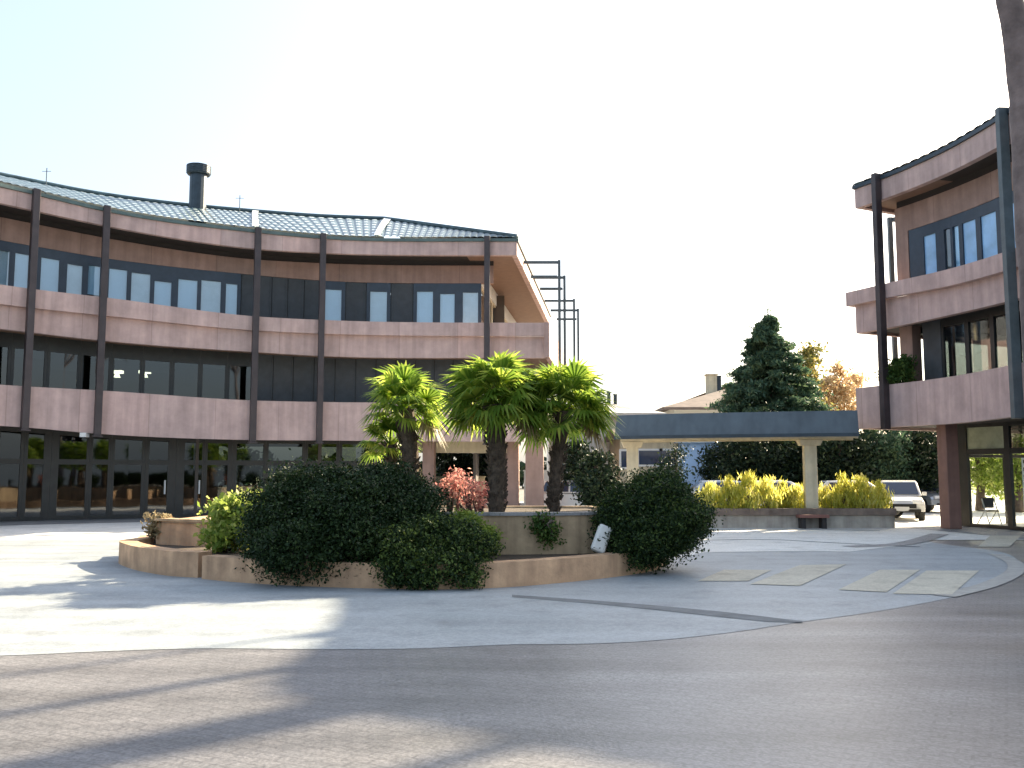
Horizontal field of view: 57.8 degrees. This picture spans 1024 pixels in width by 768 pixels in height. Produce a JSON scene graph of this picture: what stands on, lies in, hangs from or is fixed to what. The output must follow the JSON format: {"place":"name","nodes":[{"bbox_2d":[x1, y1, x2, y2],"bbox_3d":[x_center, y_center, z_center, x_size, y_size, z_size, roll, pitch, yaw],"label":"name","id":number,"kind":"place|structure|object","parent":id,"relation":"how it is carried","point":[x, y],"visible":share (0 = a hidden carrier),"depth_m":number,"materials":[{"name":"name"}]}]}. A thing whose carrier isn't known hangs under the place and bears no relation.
{"place":"outdoors","nodes":[
{"label":"outdoors","id":0,"kind":"place"},
{"bbox_2d":[0,517,187,525],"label":"pavement","id":1,"kind":"structure","parent":0,"point":[5,523],"depth_m":34.04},
{"bbox_2d":[0,0,1008,486],"label":"sky","id":2,"kind":"structure","parent":0,"point":[690,169],"materials":[{"name":"white"}]},
{"bbox_2d":[0,540,1015,655],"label":"forecourt","id":3,"kind":"structure","parent":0,"point":[64,596],"depth_m":12.23,"materials":[{"name":"concrete"}]},
{"bbox_2d":[118,535,665,588],"bbox_3d":[-2.400,3.399,19.349,11.193,0.420,11.022,0,-6,0],"label":"island planter","id":4,"kind":"object","parent":3,"relation":"on","point":[143,553],"visible":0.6,"depth_m":14.93,"materials":[{"name":"stone"}]},
{"bbox_2d":[140,510,172,543],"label":"dry plant","id":5,"kind":"object","parent":4,"relation":"on","point":[152,528],"visible":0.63,"depth_m":18.95,"materials":[{"name":"brown plant"}]},
{"bbox_2d":[154,516,210,546],"bbox_3d":[-6.330,3.121,20.128,1.660,0.524,3.840,-1,-6,6],"label":"raised planter","id":6,"kind":"object","parent":4,"relation":"on","point":[178,531],"visible":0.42,"depth_m":18.63,"materials":[{"name":"concrete"}]},
{"bbox_2d":[193,485,262,553],"bbox_3d":[-5.172,2.550,17.266,1.386,1.337,2.042,-4,-7,32],"label":"leafy shrub","id":7,"kind":"object","parent":4,"relation":"on","point":[222,514],"visible":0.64,"depth_m":16.78,"materials":[{"name":"green plant"}]},
{"bbox_2d":[226,448,455,586],"bbox_3d":[-2.832,2.176,15.661,3.908,2.164,4.187,0,-6,0],"label":"dark bush","id":8,"kind":"object","parent":4,"relation":"on","point":[295,519],"visible":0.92,"depth_m":14.66,"materials":[{"name":"green plant"}]},
{"bbox_2d":[354,361,454,480],"bbox_3d":[-2.175,1.358,18.536,2.146,3.669,2.291,0,-6,0],"label":"fan palm","id":9,"kind":"object","parent":4,"relation":"on","point":[401,382],"visible":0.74,"depth_m":18.45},
{"bbox_2d":[357,510,505,590],"bbox_3d":[-1.308,2.521,14.437,2.429,1.233,2.207,0,-6,0],"label":"spreading bush","id":10,"kind":"object","parent":4,"relation":"on","point":[432,540],"visible":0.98,"depth_m":13.94,"materials":[{"name":"green plant"}]},
{"bbox_2d":[449,507,507,556],"bbox_3d":[-0.678,2.586,16.049,1.248,0.893,0.943,0,-6,0],"label":"yellow green shrub","id":11,"kind":"object","parent":4,"relation":"on","point":[466,514],"visible":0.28,"depth_m":15.98,"materials":[{"name":"green plant"}]},
{"bbox_2d":[437,506,606,554],"bbox_3d":[-0.850,2.932,19.223,6.100,0.745,5.564,0,-6,0],"label":"raised planter","id":12,"kind":"object","parent":4,"relation":"on","point":[576,525],"visible":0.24,"depth_m":16.57,"materials":[{"name":"concrete"}]},
{"bbox_2d":[435,465,488,511],"bbox_3d":[-0.984,2.181,19.251,1.355,1.025,1.123,-1,-6,14],"label":"red shrub","id":13,"kind":"object","parent":12,"relation":"on","point":[457,487],"visible":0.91,"depth_m":19.18,"materials":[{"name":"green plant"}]},
{"bbox_2d":[428,349,552,511],"bbox_3d":[-0.389,0.926,17.567,2.494,3.194,2.447,0,-6,0],"label":"fan palm","id":14,"kind":"object","parent":12,"relation":"on","point":[492,412],"visible":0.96,"depth_m":17.30,"materials":[{"name":"plant"}]},
{"bbox_2d":[523,507,567,553],"bbox_3d":[0.606,2.594,16.448,0.785,0.817,0.560,-2,-6,24],"label":"creeper","id":15,"kind":"object","parent":12,"relation":"attached to","point":[549,531],"visible":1,"depth_m":16.39,"materials":[{"name":"green plant"}]},
{"bbox_2d":[508,355,621,511],"bbox_3d":[1.012,1.018,17.897,2.389,3.076,2.347,0,-6,0],"label":"fan palm","id":16,"kind":"object","parent":12,"relation":"on","point":[573,385],"visible":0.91,"depth_m":17.63,"materials":[{"name":"plant"}]},
{"bbox_2d":[591,524,611,552],"bbox_3d":[1.546,2.675,16.005,0.264,0.490,0.162,25,-20,-5],"label":"pale boulder","id":17,"kind":"object","parent":4,"relation":"on","point":[602,529],"visible":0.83,"depth_m":15.93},
{"bbox_2d":[585,459,725,574],"bbox_3d":[2.550,2.347,16.804,2.576,2.009,3.137,0,-6,0],"label":"round bush","id":18,"kind":"object","parent":4,"relation":"in","point":[656,517],"visible":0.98,"depth_m":16.01,"materials":[{"name":"green plant"}]},
{"bbox_2d":[512,595,801,621],"bbox_3d":[1.692,2.877,11.983,4.188,0.001,0.444,-4,-7,36],"label":"drain channel","id":19,"kind":"object","parent":3,"relation":"on","point":[717,613],"visible":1,"depth_m":11.74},
{"bbox_2d":[698,570,769,580],"bbox_3d":[3.802,3.247,15.787,0.771,0.001,2.328,-3,-6,26],"label":"paving inlay","id":20,"kind":"object","parent":3,"relation":"on","point":[735,575],"visible":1,"depth_m":15.69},
{"bbox_2d":[752,564,845,585],"bbox_3d":[5.039,3.276,16.083,0.735,0.001,4.133,-3,-6,29],"label":"paving inlay","id":21,"kind":"object","parent":3,"relation":"on","point":[798,575],"visible":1,"depth_m":15.69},
{"bbox_2d":[838,570,918,591],"bbox_3d":[6.080,3.190,15.207,0.659,0.001,3.763,-3,-7,30],"label":"paving inlay","id":22,"kind":"object","parent":3,"relation":"on","point":[883,580],"visible":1,"depth_m":14.80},
{"bbox_2d":[893,570,978,593],"bbox_3d":[6.857,3.162,14.924,0.799,0.001,4.248,-3,-7,32],"label":"paving inlay","id":23,"kind":"object","parent":3,"relation":"on","point":[939,581],"visible":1,"depth_m":14.66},
{"bbox_2d":[935,554,1023,596],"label":"kerb strip","id":24,"kind":"object","parent":3,"relation":"on","point":[1014,569],"visible":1,"depth_m":15.24,"materials":[{"name":"concrete"}]},
{"bbox_2d":[0,541,1023,767],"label":"road","id":25,"kind":"structure","parent":0,"point":[937,684],"depth_m":7.00,"materials":[{"name":"asphalt"}]},
{"bbox_2d":[978,536,1019,546],"bbox_3d":[12.636,4.061,24.067,0.729,0.001,5.171,-3,-7,31],"label":"paving inlay","id":26,"kind":"object","parent":25,"relation":"on","point":[999,541],"visible":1,"depth_m":23.73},
{"bbox_2d":[995,0,1023,383],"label":"leaning tree","id":27,"kind":"object","parent":25,"relation":"on","point":[1011,15],"visible":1,"depth_m":9.26,"materials":[{"name":"plant"}]},
{"bbox_2d":[0,502,1023,539],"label":"paving","id":28,"kind":"structure","parent":0,"point":[105,531],"depth_m":29.16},
{"bbox_2d":[0,162,578,520],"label":"office building","id":29,"kind":"structure","parent":28,"relation":"on","point":[177,359],"depth_m":37.39,"materials":[{"name":"concrete"}]},
{"bbox_2d":[0,331,11,384],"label":"window","id":30,"kind":"structure","parent":29,"relation":"in","point":[5,337],"depth_m":33.88,"materials":[{"name":"glass"}]},
{"bbox_2d":[0,240,12,285],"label":"window","id":31,"kind":"structure","parent":29,"relation":"in","point":[6,248],"depth_m":34.16,"materials":[{"name":"blue glass"}]},
{"bbox_2d":[0,426,24,520],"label":"shopfront window","id":32,"kind":"structure","parent":29,"relation":"in","point":[12,441],"depth_m":34.37,"materials":[{"name":"glass"}]},
{"bbox_2d":[11,243,28,287],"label":"window","id":33,"kind":"structure","parent":29,"relation":"in","point":[20,251],"depth_m":34.49,"materials":[{"name":"blue glass"}]},
{"bbox_2d":[10,333,48,386],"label":"window","id":34,"kind":"structure","parent":29,"relation":"in","point":[40,343],"depth_m":34.49,"materials":[{"name":"glass"}]},
{"bbox_2d":[21,428,52,520],"bbox_3d":[-17.879,3.384,34.901,0.930,3.451,0.126,4,-7,-36],"label":"shopfront window","id":35,"kind":"structure","parent":29,"relation":"in","point":[38,442],"depth_m":34.88,"materials":[{"name":"glass"}]},
{"bbox_2d":[36,247,63,291],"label":"window","id":36,"kind":"structure","parent":29,"relation":"in","point":[50,263],"depth_m":35.13,"materials":[{"name":"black glass"}]},
{"bbox_2d":[46,337,80,388],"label":"window","id":37,"kind":"structure","parent":29,"relation":"in","point":[63,360],"depth_m":35.10,"materials":[{"name":"glass"}]},
{"bbox_2d":[48,430,90,519],"bbox_3d":[-16.940,3.474,35.533,1.339,3.395,0.126,4,-7,-33],"label":"shopfront window","id":38,"kind":"structure","parent":29,"relation":"in","point":[70,454],"depth_m":35.51,"materials":[{"name":"glass"}]},
{"bbox_2d":[62,252,85,294],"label":"window","id":39,"kind":"structure","parent":29,"relation":"in","point":[74,267],"depth_m":35.59,"materials":[{"name":"blue glass"}]},
{"bbox_2d":[84,255,100,294],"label":"window","id":40,"kind":"structure","parent":29,"relation":"in","point":[93,264],"depth_m":35.95,"materials":[{"name":"blue glass"}]},
{"bbox_2d":[79,341,111,390],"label":"window","id":41,"kind":"structure","parent":29,"relation":"in","point":[87,380],"depth_m":35.62,"materials":[{"name":"glass"}]},
{"bbox_2d":[87,433,111,518],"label":"shopfront window","id":42,"kind":"structure","parent":29,"relation":"in","point":[100,448],"depth_m":36.07,"materials":[{"name":"glass"}]},
{"bbox_2d":[107,259,129,299],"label":"window","id":43,"kind":"structure","parent":29,"relation":"in","point":[118,270],"depth_m":36.42,"materials":[{"name":"blue glass"}]},
{"bbox_2d":[110,344,142,392],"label":"window","id":44,"kind":"structure","parent":29,"relation":"in","point":[127,360],"depth_m":36.25,"materials":[{"name":"glass"}]},
{"bbox_2d":[109,435,145,518],"bbox_3d":[-15.144,3.636,36.577,1.254,3.277,0.123,3,-6,-28],"label":"shopfront window","id":45,"kind":"structure","parent":29,"relation":"in","point":[128,457],"depth_m":36.56,"materials":[{"name":"glass"}]},
{"bbox_2d":[128,262,152,303],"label":"window","id":46,"kind":"structure","parent":29,"relation":"in","point":[141,274],"depth_m":36.81,"materials":[{"name":"blue glass"}]},
{"bbox_2d":[141,346,172,394],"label":"window","id":47,"kind":"structure","parent":29,"relation":"in","point":[157,361],"depth_m":36.75,"materials":[{"name":"glass"}]},
{"bbox_2d":[143,437,176,517],"bbox_3d":[-14.046,3.707,37.071,1.156,3.233,0.206,3,-6,-25],"label":"shopfront window","id":48,"kind":"structure","parent":29,"relation":"in","point":[160,462],"depth_m":37.09,"materials":[{"name":"glass"}]},
{"bbox_2d":[152,265,175,306],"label":"window","id":49,"kind":"structure","parent":29,"relation":"in","point":[163,284],"depth_m":37.16,"materials":[{"name":"blue glass"}]},
{"bbox_2d":[171,348,200,396],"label":"window","id":50,"kind":"structure","parent":29,"relation":"in","point":[186,363],"depth_m":37.19,"materials":[{"name":"glass"}]},
{"bbox_2d":[174,267,199,309],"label":"window","id":51,"kind":"structure","parent":29,"relation":"in","point":[187,281],"depth_m":37.54,"materials":[{"name":"blue glass"}]},
{"bbox_2d":[174,438,204,516],"bbox_3d":[-13.019,3.767,37.526,1.090,3.203,0.208,2,-6,-23],"label":"shopfront window","id":52,"kind":"structure","parent":29,"relation":"in","point":[186,448],"depth_m":37.51,"materials":[{"name":"glass"}]},
{"bbox_2d":[199,270,223,312],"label":"window","id":53,"kind":"structure","parent":29,"relation":"in","point":[211,285],"depth_m":37.91,"materials":[{"name":"blue glass"}]},
{"bbox_2d":[200,350,227,398],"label":"window","id":54,"kind":"structure","parent":29,"relation":"in","point":[214,364],"depth_m":37.61,"materials":[{"name":"glass"}]},
{"bbox_2d":[203,439,232,515],"bbox_3d":[-12.039,3.822,37.989,1.073,3.184,0.120,2,-6,-23],"label":"shopfront window","id":55,"kind":"structure","parent":29,"relation":"in","point":[218,453],"depth_m":37.99,"materials":[{"name":"glass"}]},
{"bbox_2d":[223,272,240,314],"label":"window","id":56,"kind":"structure","parent":29,"relation":"in","point":[232,281],"depth_m":38.21,"materials":[{"name":"blue glass"}]},
{"bbox_2d":[227,352,250,399],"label":"window","id":57,"kind":"structure","parent":29,"relation":"in","point":[239,364],"depth_m":37.99,"materials":[{"name":"glass"}]},
{"bbox_2d":[231,440,265,494],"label":"shopfront window","id":58,"kind":"structure","parent":29,"relation":"in","point":[248,460],"depth_m":38.49,"materials":[{"name":"glass"}]},
{"bbox_2d":[265,440,304,490],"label":"shopfront window","id":59,"kind":"structure","parent":29,"relation":"in","point":[276,450],"depth_m":39.09,"materials":[{"name":"glass"}]},
{"bbox_2d":[305,441,338,472],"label":"shopfront window","id":60,"kind":"structure","parent":29,"relation":"in","point":[330,449],"depth_m":39.67,"materials":[{"name":"glass"}]},
{"bbox_2d":[325,281,344,320],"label":"window","id":61,"kind":"structure","parent":29,"relation":"in","point":[334,290],"depth_m":39.75,"materials":[{"name":"blue glass"}]},
{"bbox_2d":[339,441,371,471],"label":"shopfront window","id":62,"kind":"structure","parent":29,"relation":"in","point":[348,450],"depth_m":39.93,"materials":[{"name":"glass"}]},
{"bbox_2d":[366,283,390,321],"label":"window","id":63,"kind":"structure","parent":29,"relation":"in","point":[378,294],"depth_m":40.09,"materials":[{"name":"blue glass"}]},
{"bbox_2d":[413,283,436,336],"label":"window","id":64,"kind":"structure","parent":29,"relation":"in","point":[425,294],"depth_m":40.26,"materials":[{"name":"blue glass"}]},
{"bbox_2d":[436,283,458,322],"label":"window","id":65,"kind":"structure","parent":29,"relation":"in","point":[447,309],"depth_m":40.29,"materials":[{"name":"blue glass"}]},
{"bbox_2d":[459,283,480,322],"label":"window","id":66,"kind":"structure","parent":29,"relation":"in","point":[469,293],"depth_m":40.31,"materials":[{"name":"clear glass"}]},
{"bbox_2d":[436,453,488,483],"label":"window","id":67,"kind":"structure","parent":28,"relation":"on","point":[463,461],"depth_m":48.24,"materials":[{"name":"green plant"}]},
{"bbox_2d":[544,480,584,505],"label":"parked car","id":68,"kind":"object","parent":28,"relation":"on","point":[566,500],"visible":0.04,"depth_m":40.04,"materials":[{"name":"white paint"}]},
{"bbox_2d":[549,436,593,494],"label":"evergreen tree","id":69,"kind":"object","parent":28,"relation":"on","point":[577,451],"visible":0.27,"depth_m":40.40,"materials":[{"name":"green plant"}]},
{"bbox_2d":[568,447,626,505],"bbox_3d":[3.461,3.988,37.701,2.427,2.893,2.313,3,-6,-26],"label":"evergreen tree","id":70,"kind":"object","parent":28,"relation":"on","point":[590,484],"visible":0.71,"depth_m":37.43,"materials":[{"name":"green plant"}]},
{"bbox_2d":[654,442,694,480],"bbox_3d":[6.936,3.889,39.770,1.922,3.456,1.711,0,-6,0],"label":"bare tree","id":71,"kind":"object","parent":28,"relation":"on","point":[675,458],"visible":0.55,"depth_m":39.73,"materials":[{"name":"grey plant"}]},
{"bbox_2d":[674,441,718,487],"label":"house","id":72,"kind":"structure","parent":28,"relation":"on","point":[690,461],"depth_m":45.85,"materials":[{"name":"blue metal"}]},
{"bbox_2d":[692,442,755,482],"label":"evergreen tree","id":73,"kind":"object","parent":28,"relation":"on","point":[709,457],"visible":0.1,"depth_m":43.35,"materials":[{"name":"green plant"}]},
{"bbox_2d":[614,410,858,507],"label":"canopy walkway","id":74,"kind":"structure","parent":28,"relation":"on","point":[809,432],"depth_m":30.35,"materials":[{"name":"blue stone"}]},
{"bbox_2d":[702,400,802,483],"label":"evergreen tree","id":75,"kind":"object","parent":28,"relation":"on","point":[762,461],"visible":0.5,"depth_m":41.28,"materials":[{"name":"green plant"}]},
{"bbox_2d":[704,305,837,447],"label":"conifer tree","id":76,"kind":"object","parent":28,"relation":"on","point":[771,360],"visible":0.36,"depth_m":49.27,"materials":[{"name":"green plant"}]},
{"bbox_2d":[707,508,895,527],"bbox_3d":[8.440,4.478,31.437,7.800,0.637,3.380,0,-6,0],"label":"long planter","id":77,"kind":"object","parent":28,"relation":"on","point":[788,518],"visible":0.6,"depth_m":29.82,"materials":[{"name":"grey concrete"}]},
{"bbox_2d":[693,481,728,510],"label":"yellow shrub","id":78,"kind":"object","parent":77,"relation":"on","point":[710,491],"visible":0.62,"depth_m":30.23,"materials":[{"name":"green plant"}]},
{"bbox_2d":[713,474,743,512],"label":"yellow shrub","id":79,"kind":"object","parent":77,"relation":"on","point":[729,491],"visible":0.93,"depth_m":30.07,"materials":[{"name":"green plant"}]},
{"bbox_2d":[730,468,764,509],"bbox_3d":[7.691,3.553,30.291,1.077,1.655,1.208,3,-6,-25],"label":"yellow shrub","id":80,"kind":"object","parent":77,"relation":"on","point":[746,485],"visible":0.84,"depth_m":30.17,"materials":[{"name":"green plant"}]},
{"bbox_2d":[752,474,785,507],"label":"yellow shrub","id":81,"kind":"object","parent":77,"relation":"on","point":[770,494],"visible":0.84,"depth_m":30.28,"materials":[{"name":"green plant"}]},
{"bbox_2d":[829,471,861,507],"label":"yellow shrub","id":82,"kind":"object","parent":77,"relation":"on","point":[843,498],"visible":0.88,"depth_m":30.31,"materials":[{"name":"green plant"}]},
{"bbox_2d":[847,473,877,507],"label":"yellow shrub","id":83,"kind":"object","parent":77,"relation":"on","point":[861,488],"visible":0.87,"depth_m":30.25,"materials":[{"name":"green plant"}]},
{"bbox_2d":[865,479,894,507],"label":"yellow shrub","id":84,"kind":"object","parent":77,"relation":"on","point":[883,498],"visible":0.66,"depth_m":30.23,"materials":[{"name":"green plant"}]},
{"bbox_2d":[790,339,839,410],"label":"autumn tree","id":85,"kind":"object","parent":28,"relation":"on","point":[809,351],"visible":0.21,"depth_m":53.30,"materials":[{"name":"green plant"}]},
{"bbox_2d":[790,429,885,484],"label":"evergreen tree","id":86,"kind":"object","parent":28,"relation":"on","point":[847,463],"visible":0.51,"depth_m":41.09,"materials":[{"name":"green plant"}]},
{"bbox_2d":[816,358,875,410],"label":"autumn tree","id":87,"kind":"object","parent":28,"relation":"on","point":[844,391],"visible":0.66,"depth_m":54.78,"materials":[{"name":"orange plant"}]},
{"bbox_2d":[842,402,923,482],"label":"evergreen tree","id":88,"kind":"object","parent":28,"relation":"on","point":[890,441],"visible":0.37,"depth_m":42.08,"materials":[{"name":"green plant"}]},
{"bbox_2d":[881,480,926,520],"bbox_3d":[15.077,4.504,36.119,1.900,1.500,3.630,-2,-6,20],"label":"parked car","id":89,"kind":"object","parent":28,"relation":"on","point":[907,497],"visible":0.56,"depth_m":35.26,"materials":[{"name":"white paint"}]},
{"bbox_2d":[879,430,939,509],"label":"evergreen tree","id":90,"kind":"object","parent":28,"relation":"on","point":[924,449],"visible":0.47,"depth_m":42.98,"materials":[{"name":"green plant"}]},
{"bbox_2d":[846,107,1023,529],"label":"office building","id":91,"kind":"structure","parent":28,"relation":"on","point":[950,207],"depth_m":29.49,"materials":[{"name":"concrete"}]},
{"bbox_2d":[909,221,940,293],"bbox_3d":[13.875,-4.175,31.105,0.093,2.300,1.344,2,-6,-20],"label":"window","id":92,"kind":"structure","parent":91,"relation":"in","point":[924,241],"depth_m":31.15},
{"bbox_2d":[939,217,952,288],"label":"window","id":93,"kind":"structure","parent":91,"relation":"in","point":[944,224],"depth_m":30.34,"materials":[{"name":"black glass"}]},
{"bbox_2d":[941,314,967,377],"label":"window","id":94,"kind":"structure","parent":91,"relation":"in","point":[953,329],"depth_m":29.82,"materials":[{"name":"black glass"}]},
{"bbox_2d":[950,214,961,285],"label":"window","id":95,"kind":"structure","parent":91,"relation":"in","point":[955,219],"depth_m":29.91,"materials":[{"name":"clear glass"}]},
{"bbox_2d":[959,207,979,264],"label":"window","id":96,"kind":"structure","parent":91,"relation":"in","point":[968,219],"depth_m":29.31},
{"bbox_2d":[966,309,993,373],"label":"window","id":97,"kind":"structure","parent":91,"relation":"in","point":[978,324],"depth_m":28.78,"materials":[{"name":"glass"}]},
{"bbox_2d":[957,422,1010,528],"bbox_3d":[15.330,2.959,30.143,0.139,3.367,2.075,2,-6,-18],"label":"shopfront window","id":98,"kind":"structure","parent":91,"relation":"in","point":[984,438],"depth_m":30.52,"materials":[{"name":"brown metal"}]},
{"bbox_2d":[977,198,1000,279],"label":"window","id":99,"kind":"structure","parent":91,"relation":"in","point":[987,213],"depth_m":28.48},
{"bbox_2d":[991,306,1007,367],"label":"window","id":100,"kind":"structure","parent":91,"relation":"in","point":[998,318],"depth_m":27.94,"materials":[{"name":"glass"}]},
{"bbox_2d":[1006,421,1023,529],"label":"shopfront window","id":101,"kind":"structure","parent":91,"relation":"in","point":[1014,430],"depth_m":29.00,"materials":[{"name":"brown metal"}]},
{"bbox_2d":[970,454,1003,510],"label":"leafy tree","id":102,"kind":"object","parent":28,"relation":"on","point":[979,485],"visible":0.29,"depth_m":44.40,"materials":[{"name":"green plant"}]},
{"bbox_2d":[978,453,1023,512],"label":"leafy tree","id":103,"kind":"object","parent":28,"relation":"on","point":[1018,483],"visible":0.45,"depth_m":42.52,"materials":[{"name":"green plant"}]},
{"bbox_2d":[547,392,665,472],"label":"house","id":104,"kind":"structure","parent":0,"point":[625,410],"depth_m":52.03,"materials":[{"name":"metal"}]},
{"bbox_2d":[604,430,677,485],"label":"house","id":105,"kind":"structure","parent":0,"point":[647,452],"depth_m":46.81,"materials":[{"name":"beige concrete"}]},
{"bbox_2d":[638,449,662,466],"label":"window","id":106,"kind":"structure","parent":105,"relation":"in","point":[645,456],"depth_m":46.78,"materials":[{"name":"white paint"}]},
{"bbox_2d":[655,374,728,413],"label":"house","id":107,"kind":"structure","parent":0,"point":[696,404],"depth_m":63.15,"materials":[{"name":"brown tile"}]},
{"bbox_2d":[674,527,937,558],"bbox_3d":[8.755,4.146,24.901,9.012,0.001,14.859,-1,-6,9],"label":"paving strip","id":108,"kind":"object","parent":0,"point":[720,541],"visible":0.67,"depth_m":24.91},
{"bbox_2d":[895,523,1023,538],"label":"pavement","id":109,"kind":"structure","parent":0,"point":[991,531],"depth_m":29.02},
{"bbox_3d":[13.010,0.512,31.099,0.555,0.978,0.558,0,-6,0],"label":"flower pot","id":110,"kind":"object","parent":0,"visible":0},
{"bbox_2d":[874,354,918,383],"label":"potted plant","id":111,"kind":"object","parent":110,"relation":"in","point":[901,369],"visible":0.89,"depth_m":30.96,"materials":[{"name":"green plant"}]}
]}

